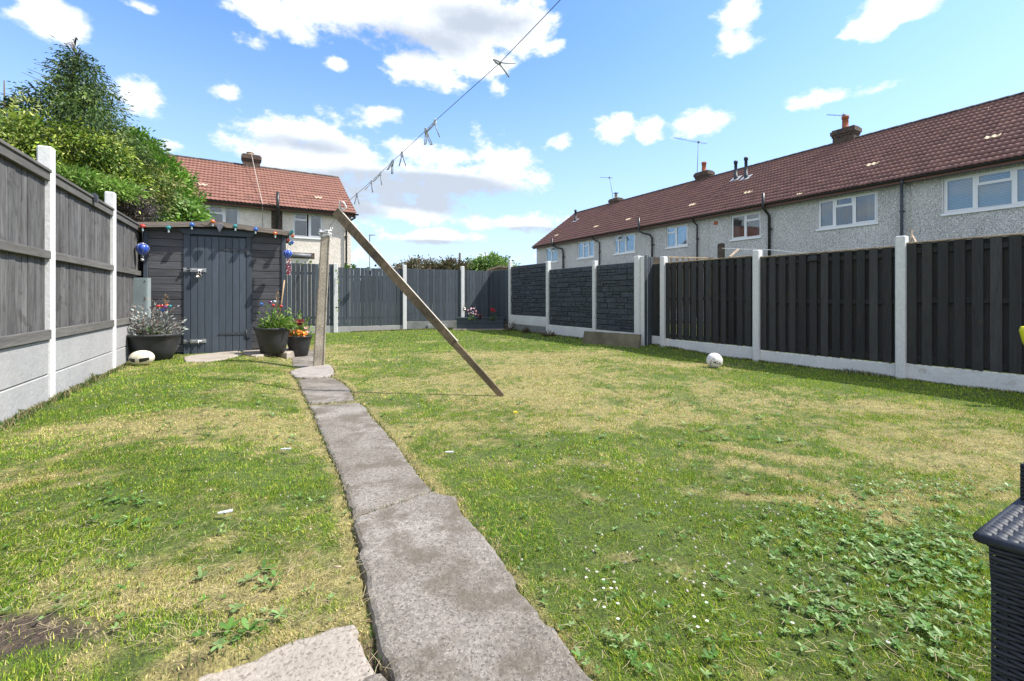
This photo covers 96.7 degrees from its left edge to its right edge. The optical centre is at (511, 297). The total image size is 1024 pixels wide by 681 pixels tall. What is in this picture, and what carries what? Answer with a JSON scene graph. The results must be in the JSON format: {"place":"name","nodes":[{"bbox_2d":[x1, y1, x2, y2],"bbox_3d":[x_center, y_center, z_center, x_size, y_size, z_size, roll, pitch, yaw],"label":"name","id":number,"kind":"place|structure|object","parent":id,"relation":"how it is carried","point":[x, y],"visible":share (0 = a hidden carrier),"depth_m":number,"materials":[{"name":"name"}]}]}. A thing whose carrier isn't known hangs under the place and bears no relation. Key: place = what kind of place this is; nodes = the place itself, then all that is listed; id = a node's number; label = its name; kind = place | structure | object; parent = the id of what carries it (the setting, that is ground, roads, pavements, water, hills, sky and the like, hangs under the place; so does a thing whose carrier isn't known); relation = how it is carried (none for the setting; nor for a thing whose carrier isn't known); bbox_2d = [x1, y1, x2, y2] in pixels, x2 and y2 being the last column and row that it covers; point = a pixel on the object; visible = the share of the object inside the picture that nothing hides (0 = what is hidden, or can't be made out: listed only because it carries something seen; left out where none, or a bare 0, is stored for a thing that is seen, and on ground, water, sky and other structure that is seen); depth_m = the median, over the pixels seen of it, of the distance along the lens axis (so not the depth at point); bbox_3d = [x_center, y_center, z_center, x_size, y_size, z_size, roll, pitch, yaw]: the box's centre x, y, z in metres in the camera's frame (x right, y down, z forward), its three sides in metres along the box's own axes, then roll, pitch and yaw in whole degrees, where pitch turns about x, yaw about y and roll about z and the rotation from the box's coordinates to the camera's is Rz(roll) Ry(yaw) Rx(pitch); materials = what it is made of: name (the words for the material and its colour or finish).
{"place":"outdoors","nodes":[
{"label":"outdoors","id":0,"kind":"place"},
{"bbox_2d":[56,156,150,205],"bbox_3d":[-7.297,-1.963,7.984,1.231,0.724,1.585,0,0,41],"label":"fern leaved shrub","id":1,"kind":"object","parent":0,"point":[91,182],"visible":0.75,"depth_m":7.86,"materials":[{"name":"green plant"}]},
{"bbox_2d":[167,152,358,322],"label":"rendered house","id":2,"kind":"structure","parent":0,"point":[251,191],"depth_m":21.25,"materials":[{"name":"red tile"}]},
{"bbox_2d":[201,204,239,223],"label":"window","id":3,"kind":"structure","parent":2,"relation":"in","point":[228,214],"depth_m":19.60,"materials":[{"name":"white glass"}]},
{"bbox_2d":[293,212,322,239],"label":"window","id":4,"kind":"structure","parent":2,"relation":"in","point":[305,225],"depth_m":21.53,"materials":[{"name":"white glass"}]},
{"bbox_2d":[291,350,592,680],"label":"path","id":5,"kind":"structure","parent":0,"point":[447,602],"depth_m":1.55,"materials":[{"name":"concrete"}]},
{"bbox_2d":[287,335,312,356],"bbox_3d":[-3.566,0.799,7.620,0.422,0.345,0.422,0,0,0],"label":"flower pot","id":6,"kind":"object","parent":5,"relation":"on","point":[299,346],"visible":0.73,"depth_m":7.48,"materials":[{"name":"black plastic"}]},
{"bbox_2d":[288,307,314,336],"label":"flowering plant","id":7,"kind":"object","parent":6,"relation":"in","point":[300,328],"visible":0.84,"depth_m":7.55,"materials":[{"name":"green plant"}]},
{"bbox_2d":[486,265,507,270],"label":"neighbour shed","id":8,"kind":"structure","parent":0,"point":[499,267],"depth_m":18.51,"materials":[{"name":"brown wood"}]},
{"bbox_2d":[0,323,1023,680],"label":"lawn","id":9,"kind":"structure","parent":0,"point":[220,659],"depth_m":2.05,"materials":[{"name":"plant"}]},
{"bbox_2d":[0,80,36,128],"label":"slender tree","id":10,"kind":"object","parent":9,"relation":"on","point":[6,100],"visible":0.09,"depth_m":8.23,"materials":[{"name":"green plant"}]},
{"bbox_2d":[0,139,144,421],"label":"weathered fence","id":11,"kind":"object","parent":9,"relation":"on","point":[71,265],"visible":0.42,"depth_m":4.00,"materials":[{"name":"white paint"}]},
{"bbox_2d":[92,193,98,202],"bbox_3d":[-4.516,-1.087,4.928,0.045,0.095,0.060,0,0,-29],"label":"solar light","id":12,"kind":"object","parent":11,"relation":"attached to","point":[96,197],"visible":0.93,"depth_m":4.91,"materials":[{"name":"grey plastic"}]},
{"bbox_2d":[116,179,164,221],"bbox_3d":[-7.301,-0.592,8.653,1.538,3.345,1.275,0,0,35],"label":"purple shrub","id":13,"kind":"object","parent":9,"relation":"on","point":[146,208],"visible":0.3,"depth_m":8.68,"materials":[{"name":"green plant"}]},
{"bbox_2d":[133,278,150,326],"bbox_3d":[-5.454,0.301,6.698,0.185,1.198,0.136,0,0,-18],"label":"metal cabinet","id":14,"kind":"object","parent":9,"relation":"on","point":[141,288],"visible":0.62,"depth_m":6.65,"materials":[{"name":"grey metal"}]},
{"bbox_2d":[129,350,154,364],"bbox_3d":[-4.839,0.782,5.949,0.278,0.196,0.202,0,0,0],"label":"rugby ball","id":15,"kind":"object","parent":9,"relation":"on","point":[143,357],"visible":1,"depth_m":5.89,"materials":[{"name":"white"}]},
{"bbox_2d":[126,332,182,360],"bbox_3d":[-5.111,0.693,6.500,0.670,0.375,0.670,0,0,0],"label":"flower pot","id":16,"kind":"object","parent":9,"relation":"on","point":[161,347],"visible":0.77,"depth_m":6.31,"materials":[{"name":"black plastic"}]},
{"bbox_2d":[138,324,169,334],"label":"bedding plant","id":17,"kind":"object","parent":16,"relation":"in","point":[149,330],"visible":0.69,"depth_m":6.36,"materials":[{"name":"green plant"}]},
{"bbox_2d":[128,297,187,334],"bbox_3d":[-5.143,0.268,6.502,0.722,0.593,0.553,0,0,0],"label":"silver plant","id":18,"kind":"object","parent":16,"relation":"on","point":[148,324],"visible":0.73,"depth_m":6.45,"materials":[{"name":"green plant"}]},
{"bbox_2d":[156,304,171,333],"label":"glass stakes","id":19,"kind":"object","parent":16,"relation":"in","point":[164,307],"visible":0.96,"depth_m":6.44,"materials":[{"name":"multicoloured glass"}]},
{"bbox_2d":[184,351,241,362],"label":"paving slab","id":20,"kind":"structure","parent":9,"relation":"on","point":[211,357],"depth_m":6.71,"materials":[{"name":"concrete"}]},
{"bbox_2d":[137,221,289,353],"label":"garden shed","id":21,"kind":"structure","parent":9,"relation":"on","point":[242,268],"depth_m":7.29,"materials":[{"name":"paint"}]},
{"bbox_2d":[135,243,149,260],"bbox_3d":[-5.458,-0.802,6.720,0.167,0.515,0.167,0,0,-22],"label":"balloon lantern","id":22,"kind":"object","parent":21,"relation":"hanging from","point":[142,249],"visible":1,"depth_m":6.68,"materials":[{"name":"blue glass"}]},
{"bbox_2d":[196,270,201,277],"bbox_3d":[-4.923,-0.377,7.152,0.080,0.116,0.040,0,0,-27],"label":"padlock","id":23,"kind":"object","parent":21,"relation":"hanging from","point":[198,275],"visible":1,"depth_m":7.14,"materials":[{"name":"metal"}]},
{"bbox_2d":[140,219,291,237],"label":"string lights","id":24,"kind":"object","parent":21,"relation":"attached to","point":[192,224],"visible":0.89,"depth_m":7.13,"materials":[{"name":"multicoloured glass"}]},
{"bbox_2d":[183,236,249,353],"bbox_3d":[-4.714,-0.044,7.287,0.906,1.868,0.088,0,0,-27],"label":"door","id":25,"kind":"structure","parent":21,"relation":"in","point":[218,297],"depth_m":7.31,"materials":[{"name":"paint"}]},
{"bbox_2d":[215,223,223,232],"bbox_3d":[-4.619,-1.110,7.192,0.120,0.160,0.020,0,0,-27],"label":"slate charm","id":26,"kind":"object","parent":21,"relation":"hanging from","point":[219,226],"visible":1,"depth_m":7.18,"materials":[{"name":"grey stone"}]},
{"bbox_2d":[283,249,291,261],"bbox_3d":[-3.726,-0.815,7.563,0.143,0.477,0.143,0,0,23],"label":"balloon lantern","id":27,"kind":"object","parent":21,"relation":"hanging from","point":[287,253],"visible":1,"depth_m":7.52,"materials":[{"name":"blue plastic"}]},
{"bbox_2d":[286,259,290,275],"bbox_3d":[-3.716,-0.510,7.565,0.087,0.281,0.083,0,0,0],"label":"bead tassel","id":28,"kind":"object","parent":27,"relation":"hanging from","point":[289,268],"visible":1,"depth_m":7.55,"materials":[{"name":"red glass"}]},
{"bbox_2d":[287,230,293,245],"bbox_3d":[-3.679,-1.002,7.558,0.133,0.266,0.022,0,0,0],"label":"flower charm","id":29,"kind":"object","parent":21,"relation":"hanging from","point":[290,243],"visible":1,"depth_m":7.56,"materials":[{"name":"multicoloured plastic"}]},
{"bbox_2d":[218,509,232,513],"bbox_3d":[-1.188,0.886,1.885,0.053,0.009,0.022,0,0,-20],"label":"fallen peg","id":30,"kind":"object","parent":9,"relation":"on","point":[226,511],"visible":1,"depth_m":1.88,"materials":[{"name":"plastic"}]},
{"bbox_2d":[242,350,276,357],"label":"paving slab","id":31,"kind":"structure","parent":9,"relation":"on","point":[253,353],"depth_m":7.07,"materials":[{"name":"concrete"}]},
{"bbox_2d":[277,348,294,358],"bbox_3d":[-3.731,0.923,7.512,0.265,0.122,0.848,0,0,-25],"label":"paving slab","id":32,"kind":"object","parent":9,"relation":"on","point":[287,353],"depth_m":7.25,"materials":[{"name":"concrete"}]},
{"bbox_2d":[253,327,291,353],"bbox_3d":[-3.772,0.662,7.180,0.540,0.400,0.540,0,0,0],"label":"flower pot","id":33,"kind":"object","parent":32,"relation":"on","point":[272,340],"visible":0.86,"depth_m":7.00,"materials":[{"name":"black plastic"}]},
{"bbox_2d":[260,300,282,324],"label":"glass stakes","id":34,"kind":"object","parent":33,"relation":"in","point":[273,305],"visible":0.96,"depth_m":7.08,"materials":[{"name":"multicoloured glass"}]},
{"bbox_2d":[257,304,297,329],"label":"green plant","id":35,"kind":"object","parent":33,"relation":"on","point":[281,323],"visible":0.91,"depth_m":7.13,"materials":[{"name":"green plant"}]},
{"bbox_2d":[278,280,284,320],"bbox_3d":[-3.642,0.038,7.200,0.019,0.650,0.125,0,0,19],"label":"bamboo cane","id":36,"kind":"object","parent":35,"relation":"on","point":[282,297],"visible":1,"depth_m":7.20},
{"bbox_2d":[199,625,374,680],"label":"concrete slab","id":37,"kind":"structure","parent":9,"relation":"on","point":[335,654],"depth_m":1.20,"materials":[{"name":"grey concrete"}]},
{"bbox_2d":[290,365,333,379],"bbox_3d":[-2.611,0.989,5.939,0.537,0.090,1.104,0,0,-22],"label":"mortar footing","id":38,"kind":"object","parent":9,"relation":"on","point":[317,372],"visible":0.8,"depth_m":5.77,"materials":[{"name":"grey concrete"}]},
{"bbox_2d":[313,227,332,365],"bbox_3d":[-2.674,0.032,6.427,0.301,2.095,0.201,0,0,0],"label":"washing line post","id":39,"kind":"object","parent":38,"relation":"on","point":[320,330],"visible":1,"depth_m":6.37,"materials":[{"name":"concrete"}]},
{"bbox_2d":[328,0,559,228],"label":"washing line","id":40,"kind":"object","parent":39,"relation":"attached to","point":[467,91],"visible":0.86,"depth_m":2.57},
{"bbox_2d":[386,159,393,173],"bbox_3d":[-0.961,-1.044,3.597,0.022,0.116,0.072,0,0,27],"label":"clothes peg","id":41,"kind":"object","parent":40,"relation":"attached to","point":[391,164],"visible":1,"depth_m":3.61,"materials":[{"name":"plastic"}]},
{"bbox_2d":[424,128,432,144],"bbox_3d":[-0.579,-1.111,3.150,0.022,0.118,0.072,0,0,33],"label":"clothes peg","id":42,"kind":"object","parent":40,"relation":"attached to","point":[426,135],"visible":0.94,"depth_m":3.13,"materials":[{"name":"plastic"}]},
{"bbox_2d":[424,118,439,136],"bbox_3d":[-0.525,-1.123,2.998,0.104,0.120,0.022,0,0,-6],"label":"clothes peg","id":43,"kind":"object","parent":40,"relation":"attached to","point":[433,124],"visible":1,"depth_m":2.99,"materials":[{"name":"plastic"}]},
{"bbox_2d":[493,59,515,77],"bbox_3d":[-0.045,-1.217,2.414,0.122,0.078,0.053,0,0,-13],"label":"clothes peg","id":44,"kind":"object","parent":40,"relation":"attached to","point":[497,63],"visible":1,"depth_m":2.40,"materials":[{"name":"plastic"}]},
{"bbox_2d":[363,674,386,680],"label":"paving stone","id":45,"kind":"object","parent":9,"relation":"on","point":[376,677],"visible":1,"depth_m":1.14,"materials":[{"name":"concrete"}]},
{"bbox_2d":[286,263,492,332],"bbox_3d":[-4.596,0.055,13.075,8.714,2.150,0.110,0,0,-25],"label":"painted fence","id":46,"kind":"object","parent":9,"relation":"on","point":[387,303],"visible":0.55,"depth_m":13.43,"materials":[{"name":"grey wood"}]},
{"bbox_2d":[335,270,340,310],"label":"climbing weed","id":47,"kind":"object","parent":46,"relation":"attached to","point":[338,291],"visible":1,"depth_m":12.74,"materials":[{"name":"green plant"}]},
{"bbox_2d":[344,264,356,269],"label":"ivy","id":48,"kind":"object","parent":46,"relation":"attached to","point":[353,266],"visible":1,"depth_m":12.84,"materials":[{"name":"green plant"}]},
{"bbox_2d":[332,201,503,395],"bbox_3d":[-1.022,-0.033,4.775,1.952,2.068,0.048,0,0,14],"label":"clothes prop","id":49,"kind":"object","parent":9,"relation":"on","point":[366,245],"visible":0.94,"depth_m":4.77,"materials":[{"name":"brown wood"}]},
{"bbox_2d":[427,324,446,328],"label":"concrete block","id":50,"kind":"structure","parent":9,"relation":"on","point":[430,326],"depth_m":13.95,"materials":[{"name":"grey concrete"}]},
{"bbox_2d":[452,328,506,329],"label":"earth kerb","id":51,"kind":"structure","parent":9,"relation":"on","point":[480,329],"depth_m":13.68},
{"bbox_2d":[456,317,503,328],"bbox_3d":[-0.971,0.757,13.950,1.480,0.325,0.445,0,0,-3],"label":"planter trough","id":52,"kind":"object","parent":51,"relation":"on","point":[477,322],"visible":0.88,"depth_m":13.76,"materials":[{"name":"wood"}]},
{"bbox_2d":[468,307,476,320],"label":"pink flowers","id":53,"kind":"object","parent":52,"relation":"in","point":[469,317],"visible":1,"depth_m":13.51,"materials":[{"name":"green plant"}]},
{"bbox_2d":[489,307,496,320],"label":"red flower","id":54,"kind":"object","parent":52,"relation":"in","point":[494,310],"visible":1,"depth_m":13.51,"materials":[{"name":"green plant"}]},
{"bbox_2d":[493,269,507,327],"bbox_3d":[-0.347,0.096,14.412,0.040,1.968,1.114,0,0,-31],"label":"return fence","id":55,"kind":"object","parent":9,"relation":"on","point":[500,292],"visible":0.61,"depth_m":14.38,"materials":[{"name":"wood"}]},
{"bbox_2d":[0,355,1011,680],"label":"broadleaf weeds","id":56,"kind":"object","parent":9,"relation":"on","point":[924,625],"visible":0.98,"depth_m":1.55,"materials":[{"name":"green plant"}]},
{"bbox_2d":[0,426,1014,680],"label":"dry clippings","id":57,"kind":"object","parent":9,"relation":"on","point":[370,598],"visible":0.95,"depth_m":1.39,"materials":[{"name":"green plant"}]},
{"bbox_2d":[16,356,1000,634],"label":"clover flowers","id":58,"kind":"object","parent":9,"relation":"on","point":[610,494],"visible":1,"depth_m":2.09,"materials":[{"name":"white plant"}]},
{"bbox_2d":[502,319,516,330],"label":"dried weed","id":59,"kind":"object","parent":9,"relation":"on","point":[508,329],"visible":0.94,"depth_m":13.29,"materials":[{"name":"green plant"}]},
{"bbox_2d":[521,327,530,332],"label":"dried weed","id":60,"kind":"object","parent":9,"relation":"on","point":[526,330],"visible":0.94,"depth_m":12.67,"materials":[{"name":"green plant"}]},
{"bbox_2d":[540,329,554,336],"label":"dried weed","id":61,"kind":"object","parent":9,"relation":"on","point":[548,334],"visible":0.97,"depth_m":11.56,"materials":[{"name":"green plant"}]},
{"bbox_2d":[508,256,647,345],"bbox_3d":[1.310,0.005,11.613,0.210,2.250,5.401,0,0,-32],"label":"stone panel fence","id":62,"kind":"object","parent":9,"relation":"on","point":[595,297],"visible":0.98,"depth_m":11.09,"materials":[{"name":"grey stone"}]},
{"bbox_2d":[582,331,641,347],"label":"concrete lintel","id":63,"kind":"structure","parent":9,"relation":"on","point":[615,339],"depth_m":9.42,"materials":[{"name":"grey concrete"}]},
{"bbox_2d":[644,255,652,345],"bbox_3d":[2.816,0.060,9.376,0.265,1.880,0.021,0,0,-38],"label":"fence post","id":64,"kind":"object","parent":9,"relation":"on","point":[650,297],"visible":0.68,"depth_m":9.36,"materials":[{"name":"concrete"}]},
{"bbox_2d":[706,353,722,367],"bbox_3d":[2.945,0.909,6.620,0.222,0.222,0.223,0,0,0],"label":"football","id":65,"kind":"object","parent":9,"relation":"on","point":[714,360],"visible":0.94,"depth_m":6.55,"materials":[{"name":"white"}]},
{"bbox_2d":[717,243,724,259],"bbox_3d":[5.284,-0.149,11.500,0.130,2.458,0.130,0,0,0],"label":"line post","id":66,"kind":"object","parent":9,"relation":"on","point":[720,252],"visible":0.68,"depth_m":11.44,"materials":[{"name":"brown concrete"}]},
{"bbox_2d":[722,248,799,252],"bbox_3d":[5.195,-0.900,9.169,0.485,0.709,4.544,0,0,0],"label":"washing line","id":67,"kind":"object","parent":66,"relation":"attached to","point":[759,249],"visible":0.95,"depth_m":9.58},
{"bbox_2d":[585,483,889,642],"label":"daisies","id":68,"kind":"object","parent":9,"relation":"on","point":[697,626],"visible":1,"depth_m":1.41,"materials":[{"name":"white plant"}]},
{"bbox_2d":[972,463,1023,680],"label":"rattan chair","id":69,"kind":"object","parent":9,"relation":"on","point":[1001,534],"visible":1,"depth_m":0.83,"materials":[{"name":"black wicker"}]},
{"bbox_2d":[1019,326,1023,343],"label":"toy post","id":70,"kind":"object","parent":9,"relation":"on","point":[1021,330],"visible":1,"depth_m":4.30,"materials":[{"name":"yellow plastic"}]},
{"bbox_2d":[0,0,1023,280],"label":"sky","id":71,"kind":"structure","parent":0,"point":[596,89],"materials":[{"name":"blue"}]},
{"bbox_2d":[329,303,696,323],"bbox_3d":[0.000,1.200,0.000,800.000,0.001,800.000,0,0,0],"label":"ground","id":72,"kind":"structure","parent":0,"point":[456,320],"depth_m":31.22,"materials":[{"name":"green plant"}]},
{"bbox_2d":[0,91,161,218],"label":"golden shrub","id":73,"kind":"object","parent":72,"relation":"on","point":[15,140],"visible":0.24,"depth_m":8.03,"materials":[{"name":"green plant"}]},
{"bbox_2d":[0,35,177,221],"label":"conifer tree","id":74,"kind":"object","parent":72,"relation":"on","point":[79,100],"visible":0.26,"depth_m":8.64,"materials":[{"name":"green plant"}]},
{"bbox_2d":[101,143,191,221],"bbox_3d":[-8.217,-1.106,9.803,2.240,4.571,1.766,0,0,-22],"label":"variegated shrub","id":75,"kind":"object","parent":72,"relation":"on","point":[166,195],"visible":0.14,"depth_m":9.97,"materials":[{"name":"green plant"}]},
{"bbox_2d":[117,124,215,220],"bbox_3d":[-10.727,-1.993,13.679,3.728,6.346,2.530,0,0,0],"label":"shrub","id":76,"kind":"object","parent":72,"relation":"on","point":[174,165],"visible":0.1,"depth_m":13.56,"materials":[{"name":"green plant"}]},
{"bbox_2d":[150,194,215,221],"bbox_3d":[-8.418,-0.767,10.940,2.250,3.894,1.845,0,0,-33],"label":"laurel shrub","id":77,"kind":"object","parent":72,"relation":"on","point":[191,208],"visible":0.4,"depth_m":10.96,"materials":[{"name":"green plant"}]},
{"bbox_2d":[360,281,445,302],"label":"tree line","id":78,"kind":"object","parent":72,"relation":"on","point":[360,293],"depth_m":120.25,"materials":[{"name":"green plant"}]},
{"bbox_2d":[378,254,473,294],"bbox_3d":[-3.701,-0.433,21.098,5.121,3.226,2.459,0,0,0],"label":"brown hedge","id":79,"kind":"object","parent":72,"relation":"on","point":[414,263],"visible":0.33,"depth_m":20.70,"materials":[{"name":"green plant"}]},
{"bbox_2d":[463,251,520,270],"bbox_3d":[-1.244,-0.573,21.931,3.553,3.506,2.381,0,0,0],"label":"green hedge","id":80,"kind":"object","parent":72,"relation":"on","point":[481,263],"visible":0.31,"depth_m":21.56,"materials":[{"name":"green plant"}]},
{"bbox_2d":[667,256,713,307],"bbox_3d":[4.376,-0.395,11.091,1.796,1.275,0.071,0,0,-34],"label":"trellis fence","id":81,"kind":"object","parent":72,"relation":"on","point":[694,258],"visible":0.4,"depth_m":10.76,"materials":[{"name":"wood"}]},
{"bbox_2d":[652,233,1023,392],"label":"black fence","id":82,"kind":"object","parent":72,"relation":"on","point":[904,305],"visible":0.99,"depth_m":6.22,"materials":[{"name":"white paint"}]},
{"bbox_2d":[910,230,916,241],"bbox_3d":[5.550,-0.847,6.312,0.060,0.218,0.250,0,0,32],"label":"timber offcut","id":83,"kind":"object","parent":82,"relation":"on","point":[912,237],"visible":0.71,"depth_m":6.33,"materials":[{"name":"beige wood"}]},
{"bbox_2d":[531,91,1023,321],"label":"terraced houses","id":84,"kind":"structure","parent":0,"point":[957,173],"depth_m":18.00,"materials":[{"name":"grey concrete"}]},
{"bbox_2d":[546,246,557,262],"bbox_3d":[2.912,-3.230,34.060,0.343,1.200,1.642,0,0,-29],"label":"window","id":85,"kind":"structure","parent":84,"relation":"in","point":[551,252],"depth_m":34.07,"materials":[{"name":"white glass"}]},
{"bbox_2d":[576,240,593,259],"bbox_3d":[4.960,-3.225,30.578,0.170,1.190,1.881,0,0,-29],"label":"window","id":86,"kind":"structure","parent":84,"relation":"in","point":[585,249],"depth_m":30.57,"materials":[{"name":"white glass"}]},
{"bbox_2d":[613,233,634,254],"bbox_3d":[6.684,-3.225,27.324,0.343,1.190,1.872,0,0,-29],"label":"window","id":87,"kind":"structure","parent":84,"relation":"in","point":[624,244],"depth_m":27.32,"materials":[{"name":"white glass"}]},
{"bbox_2d":[652,257,659,263],"bbox_3d":[3.220,-0.301,10.037,0.060,1.240,0.345,0,0,-20],"label":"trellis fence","id":88,"kind":"object","parent":84,"relation":"attached to","point":[656,260],"visible":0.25,"depth_m":10.07,"materials":[{"name":"brown wood"}]},
{"bbox_2d":[665,223,687,248],"bbox_3d":[8.714,-3.230,23.964,0.258,1.200,1.485,0,0,-29],"label":"window","id":89,"kind":"structure","parent":84,"relation":"in","point":[677,236],"depth_m":23.96,"materials":[{"name":"white glass"}]},
{"bbox_2d":[675,137,705,171],"bbox_3d":[10.653,-8.317,27.187,2.600,2.396,0.350,0,0,-24],"label":"tv aerial","id":90,"kind":"object","parent":84,"relation":"attached to","point":[698,142],"visible":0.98,"depth_m":27.44,"materials":[{"name":"metal"}]},
{"bbox_2d":[729,211,760,241],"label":"window","id":91,"kind":"structure","parent":84,"relation":"in","point":[746,226],"depth_m":21.01,"materials":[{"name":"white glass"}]},
{"bbox_2d":[816,190,878,230],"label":"window","id":92,"kind":"structure","parent":84,"relation":"in","point":[858,209],"depth_m":17.38,"materials":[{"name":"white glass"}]},
{"bbox_2d":[941,166,1023,215],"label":"window","id":93,"kind":"structure","parent":84,"relation":"in","point":[1003,188],"depth_m":13.93,"materials":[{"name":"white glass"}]}
]}

